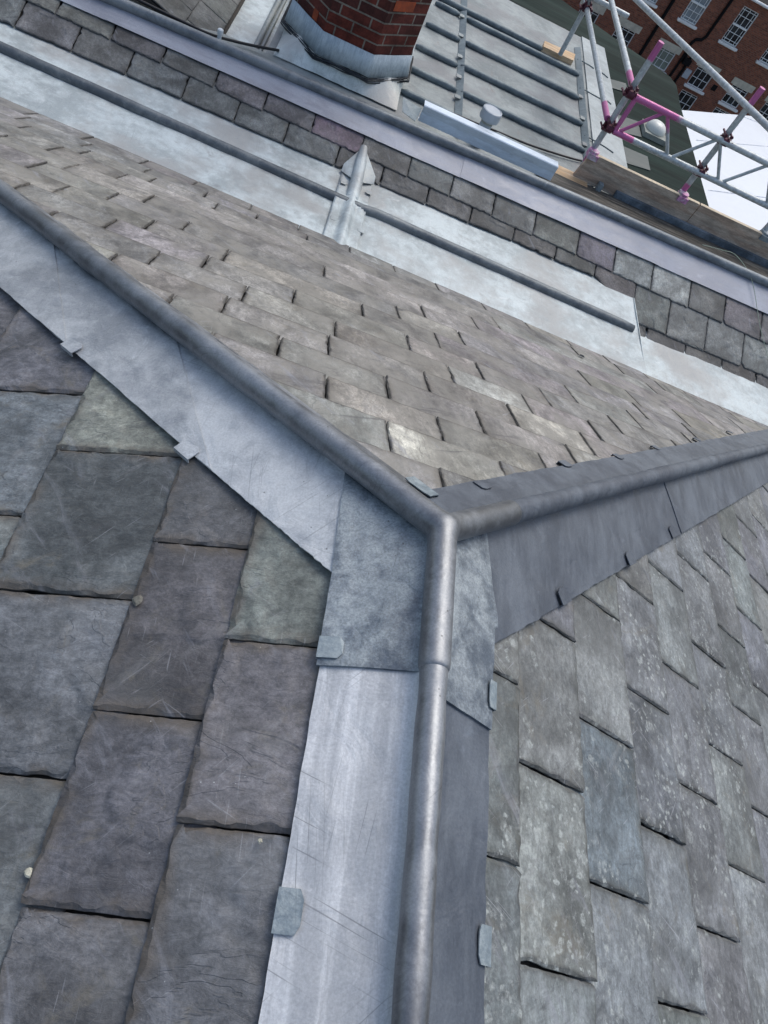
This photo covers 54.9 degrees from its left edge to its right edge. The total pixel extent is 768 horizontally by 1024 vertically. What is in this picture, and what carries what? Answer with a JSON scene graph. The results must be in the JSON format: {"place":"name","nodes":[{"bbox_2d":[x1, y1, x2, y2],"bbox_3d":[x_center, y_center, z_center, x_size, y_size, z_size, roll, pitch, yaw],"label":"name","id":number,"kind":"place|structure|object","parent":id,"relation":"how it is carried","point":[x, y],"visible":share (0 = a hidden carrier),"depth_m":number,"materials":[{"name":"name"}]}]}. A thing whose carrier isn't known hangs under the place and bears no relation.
{"place":"outdoors","nodes":[
{"label":"outdoors","id":0,"kind":"place"},
{"bbox_2d":[24,867,32,877],"bbox_3d":[-0.492,0.500,1.024,0.014,0.008,0.014,18,52,-13],"label":"dropping","id":1,"kind":"object","parent":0,"point":[27,872],"visible":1,"depth_m":1.02,"materials":[{"name":"white"}]},
{"bbox_2d":[132,595,142,605],"bbox_3d":[-0.427,0.152,1.281,0.018,0.010,0.018,-29,73,-37],"label":"mortar crumb","id":2,"kind":"object","parent":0,"point":[137,600],"visible":1,"depth_m":1.28,"materials":[{"name":"grey concrete"}]},
{"bbox_2d":[226,0,289,52],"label":"side valley","id":3,"kind":"structure","parent":0,"point":[256,22],"depth_m":5.74,"materials":[{"name":"grey metal"}]},
{"bbox_2d":[143,0,244,33],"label":"side slate roof","id":4,"kind":"structure","parent":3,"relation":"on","point":[213,15],"depth_m":5.29,"materials":[{"name":"grey stone"}]},
{"bbox_2d":[0,97,767,1023],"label":"hipped roof","id":5,"kind":"structure","parent":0,"point":[426,659],"depth_m":1.39,"materials":[{"name":"stone"}]},
{"bbox_2d":[0,0,767,387],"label":"ridged slate roof","id":6,"kind":"structure","parent":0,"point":[690,294],"depth_m":5.31,"materials":[{"name":"grey stone"}]},
{"bbox_2d":[136,0,278,51],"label":"cable","id":7,"kind":"object","parent":6,"relation":"on","point":[204,31],"visible":0.94,"depth_m":4.96,"materials":[{"name":"black rubber"}]},
{"bbox_2d":[217,28,223,39],"bbox_3d":[-1.123,-3.257,5.051,0.040,0.086,0.039,18,52,-13],"label":"cable clip","id":8,"kind":"object","parent":6,"relation":"on","point":[220,31],"visible":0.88,"depth_m":5.03,"materials":[{"name":"white paint"}]},
{"bbox_2d":[0,21,767,425],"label":"lead gutter","id":9,"kind":"object","parent":6,"relation":"attached to","point":[350,203],"visible":0.75,"depth_m":4.84,"materials":[{"name":"grey metal"}]},
{"bbox_2d":[702,244,767,356],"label":"string","id":10,"kind":"object","parent":6,"relation":"on","point":[754,292],"visible":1,"depth_m":5.89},
{"bbox_2d":[266,0,627,194],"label":"flat lead roof","id":11,"kind":"structure","parent":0,"point":[471,58],"depth_m":6.79,"materials":[{"name":"lead"}]},
{"bbox_2d":[273,0,431,110],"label":"chimney","id":12,"kind":"object","parent":11,"relation":"on","point":[364,48],"visible":1,"depth_m":5.42,"materials":[{"name":"brick"}]},
{"bbox_2d":[402,97,558,180],"bbox_3d":[0.731,-2.842,5.617,1.283,0.129,0.217,18,52,-13],"label":"metal trough","id":13,"kind":"object","parent":11,"relation":"on","point":[481,137],"visible":1,"depth_m":5.59,"materials":[{"name":"grey metal"}]},
{"bbox_2d":[474,104,501,147],"bbox_3d":[0.781,-2.991,5.747,0.162,0.292,0.162,18,52,-13],"label":"vent pipe","id":14,"kind":"object","parent":11,"relation":"on","point":[490,115],"visible":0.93,"depth_m":5.64,"materials":[{"name":"grey plastic"}]},
{"bbox_2d":[423,104,582,161],"bbox_3d":[1.088,-3.117,6.112,1.760,0.088,0.127,4,56,-23],"label":"cable","id":15,"kind":"object","parent":11,"relation":"on","point":[537,147],"visible":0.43,"depth_m":6.16,"materials":[{"name":"black rubber"}]},
{"bbox_2d":[541,41,574,64],"bbox_3d":[1.784,-4.698,7.564,0.395,0.050,0.189,15,53,-15],"label":"timber pad","id":16,"kind":"object","parent":11,"relation":"on","point":[552,50],"visible":1,"depth_m":7.52,"materials":[{"name":"brown wood"}]},
{"bbox_2d":[558,0,592,55],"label":"scaffold post","id":17,"kind":"object","parent":16,"relation":"on","point":[586,3],"visible":0.97,"depth_m":7.23,"materials":[{"name":"grey metal"}]},
{"bbox_2d":[592,0,629,18],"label":"scaffold tube","id":18,"kind":"object","parent":17,"relation":"attached to","point":[620,12],"visible":0.81,"depth_m":7.05,"materials":[{"name":"silver metal"}]},
{"bbox_2d":[555,165,586,186],"bbox_3d":[1.506,-2.757,6.081,0.375,0.035,0.189,18,52,-13],"label":"timber pad","id":19,"kind":"object","parent":11,"relation":"on","point":[564,172],"visible":0.43,"depth_m":6.08,"materials":[{"name":"brown wood"}]},
{"bbox_2d":[579,40,663,165],"bbox_3d":[1.807,-3.081,5.731,0.131,1.075,0.138,18,52,-13],"label":"scaffold post","id":20,"kind":"object","parent":19,"relation":"on","point":[630,91],"visible":0.93,"depth_m":5.67,"materials":[{"name":"grey metal"}]},
{"bbox_2d":[583,0,609,120],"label":"scaffold tube","id":21,"kind":"object","parent":20,"relation":"attached to","point":[603,97],"visible":0.94,"depth_m":6.31,"materials":[{"name":"grey metal"}]},
{"bbox_2d":[608,0,633,84],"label":"scaffold tube","id":22,"kind":"object","parent":20,"relation":"attached to","point":[623,49],"visible":0.91,"depth_m":6.07,"materials":[{"name":"grey metal"}]},
{"bbox_2d":[573,155,699,221],"bbox_3d":[2.101,-2.682,6.151,1.085,0.229,0.038,18,52,-13],"label":"toe board","id":23,"kind":"object","parent":20,"relation":"attached to","point":[612,176],"visible":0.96,"depth_m":6.11,"materials":[{"name":"brown wood"}]},
{"bbox_2d":[611,94,767,209],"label":"lattice beam","id":24,"kind":"structure","parent":20,"relation":"attached to","point":[673,159],"depth_m":5.83,"materials":[{"name":"silver metal"}]},
{"bbox_2d":[595,181,767,267],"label":"lead upstand","id":25,"kind":"object","parent":11,"relation":"on","point":[682,224],"visible":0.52,"depth_m":6.31,"materials":[{"name":"grey metal"}]},
{"bbox_2d":[676,86,764,204],"bbox_3d":[2.619,-2.835,5.917,0.131,1.115,0.138,18,52,-13],"label":"scaffold post","id":26,"kind":"object","parent":25,"relation":"on","point":[701,166],"visible":0.81,"depth_m":5.88,"materials":[{"name":"grey metal"}]},
{"bbox_2d":[633,0,767,131],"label":"scaffold tube","id":27,"kind":"object","parent":26,"relation":"attached to","point":[733,93],"visible":1,"depth_m":5.90,"materials":[{"name":"grey metal"}]},
{"bbox_2d":[758,223,767,242],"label":"scaffold post","id":28,"kind":"object","parent":25,"relation":"on","point":[764,231],"visible":0.4,"depth_m":6.34,"materials":[{"name":"silver metal"}]},
{"bbox_2d":[687,203,767,259],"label":"toe board","id":29,"kind":"object","parent":28,"relation":"attached to","point":[723,226],"visible":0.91,"depth_m":6.33,"materials":[{"name":"wood"}]},
{"bbox_2d":[509,0,708,205],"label":"felt roofed building","id":30,"kind":"structure","parent":0,"point":[657,85],"depth_m":26.75,"materials":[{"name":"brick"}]},
{"bbox_2d":[611,79,626,90],"bbox_3d":[8.196,-14.974,25.956,1.143,0.026,0.650,-3,59,-27],"label":"rooflight panel","id":31,"kind":"object","parent":30,"relation":"on","point":[617,85],"visible":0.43,"depth_m":25.97,"materials":[{"name":"grey"}]},
{"bbox_2d":[618,115,640,137],"bbox_3d":[8.023,-12.647,24.259,0.913,0.026,1.455,18,52,-13],"label":"rooflight panel","id":32,"kind":"object","parent":30,"relation":"on","point":[634,131],"visible":0.5,"depth_m":24.26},
{"bbox_2d":[624,147,649,170],"bbox_3d":[7.777,-10.968,22.978,1.122,0.026,1.183,18,52,-13],"label":"rooflight panel","id":33,"kind":"object","parent":30,"relation":"on","point":[636,159],"visible":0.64,"depth_m":23.01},
{"bbox_2d":[640,119,665,145],"bbox_3d":[9.016,-12.713,24.496,0.840,0.452,0.900,18,52,-13],"label":"dome rooflight","id":34,"kind":"object","parent":30,"relation":"on","point":[654,130],"visible":0.97,"depth_m":24.31,"materials":[{"name":"plastic"}]},
{"bbox_2d":[563,0,767,119],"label":"brick building","id":35,"kind":"structure","parent":0,"point":[727,40],"depth_m":45.98,"materials":[{"name":"red brick"}]},
{"bbox_2d":[579,0,605,22],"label":"window","id":36,"kind":"structure","parent":35,"relation":"in","point":[598,9],"depth_m":45.17,"materials":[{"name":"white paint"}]},
{"bbox_2d":[612,16,641,45],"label":"window","id":37,"kind":"structure","parent":35,"relation":"in","point":[629,28],"depth_m":45.83,"materials":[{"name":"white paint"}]},
{"bbox_2d":[642,0,657,8],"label":"window","id":38,"kind":"structure","parent":35,"relation":"in","point":[650,2],"depth_m":44.55,"materials":[{"name":"white paint"}]},
{"bbox_2d":[652,38,682,72],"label":"window","id":39,"kind":"structure","parent":35,"relation":"in","point":[669,50],"depth_m":46.80,"materials":[{"name":"white paint"}]},
{"bbox_2d":[679,89,697,110],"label":"window","id":40,"kind":"structure","parent":35,"relation":"in","point":[686,99],"depth_m":48.77,"materials":[{"name":"glass"}]},
{"bbox_2d":[677,0,710,29],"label":"window","id":41,"kind":"structure","parent":35,"relation":"in","point":[695,9],"depth_m":44.87,"materials":[{"name":"white paint"}]},
{"bbox_2d":[684,61,721,94],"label":"window","id":42,"kind":"structure","parent":35,"relation":"in","point":[700,78],"depth_m":47.75,"materials":[{"name":"white paint"}]},
{"bbox_2d":[712,107,729,113],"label":"window","id":43,"kind":"structure","parent":35,"relation":"in","point":[717,110],"depth_m":49.12,"materials":[{"name":"white paint"}]},
{"bbox_2d":[718,77,755,112],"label":"window","id":44,"kind":"structure","parent":35,"relation":"in","point":[740,86],"depth_m":48.06,"materials":[{"name":"white paint"}]},
{"bbox_2d":[718,6,758,51],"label":"window","id":45,"kind":"structure","parent":35,"relation":"in","point":[747,16],"depth_m":45.25,"materials":[{"name":"white paint"}]},
{"bbox_2d":[755,49,767,68],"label":"window","id":46,"kind":"structure","parent":35,"relation":"in","point":[764,59],"depth_m":46.41,"materials":[{"name":"white paint"}]},
{"bbox_2d":[759,96,767,119],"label":"window","id":47,"kind":"structure","parent":35,"relation":"in","point":[763,111],"depth_m":48.81,"materials":[{"name":"white paint"}]},
{"label":"ground","id":48,"kind":"structure","parent":0,"visible":0},
{"bbox_2d":[682,110,767,230],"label":"marquee","id":49,"kind":"object","parent":48,"relation":"on","point":[750,133],"visible":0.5,"depth_m":36.32,"materials":[{"name":"white fabric"}]}
]}

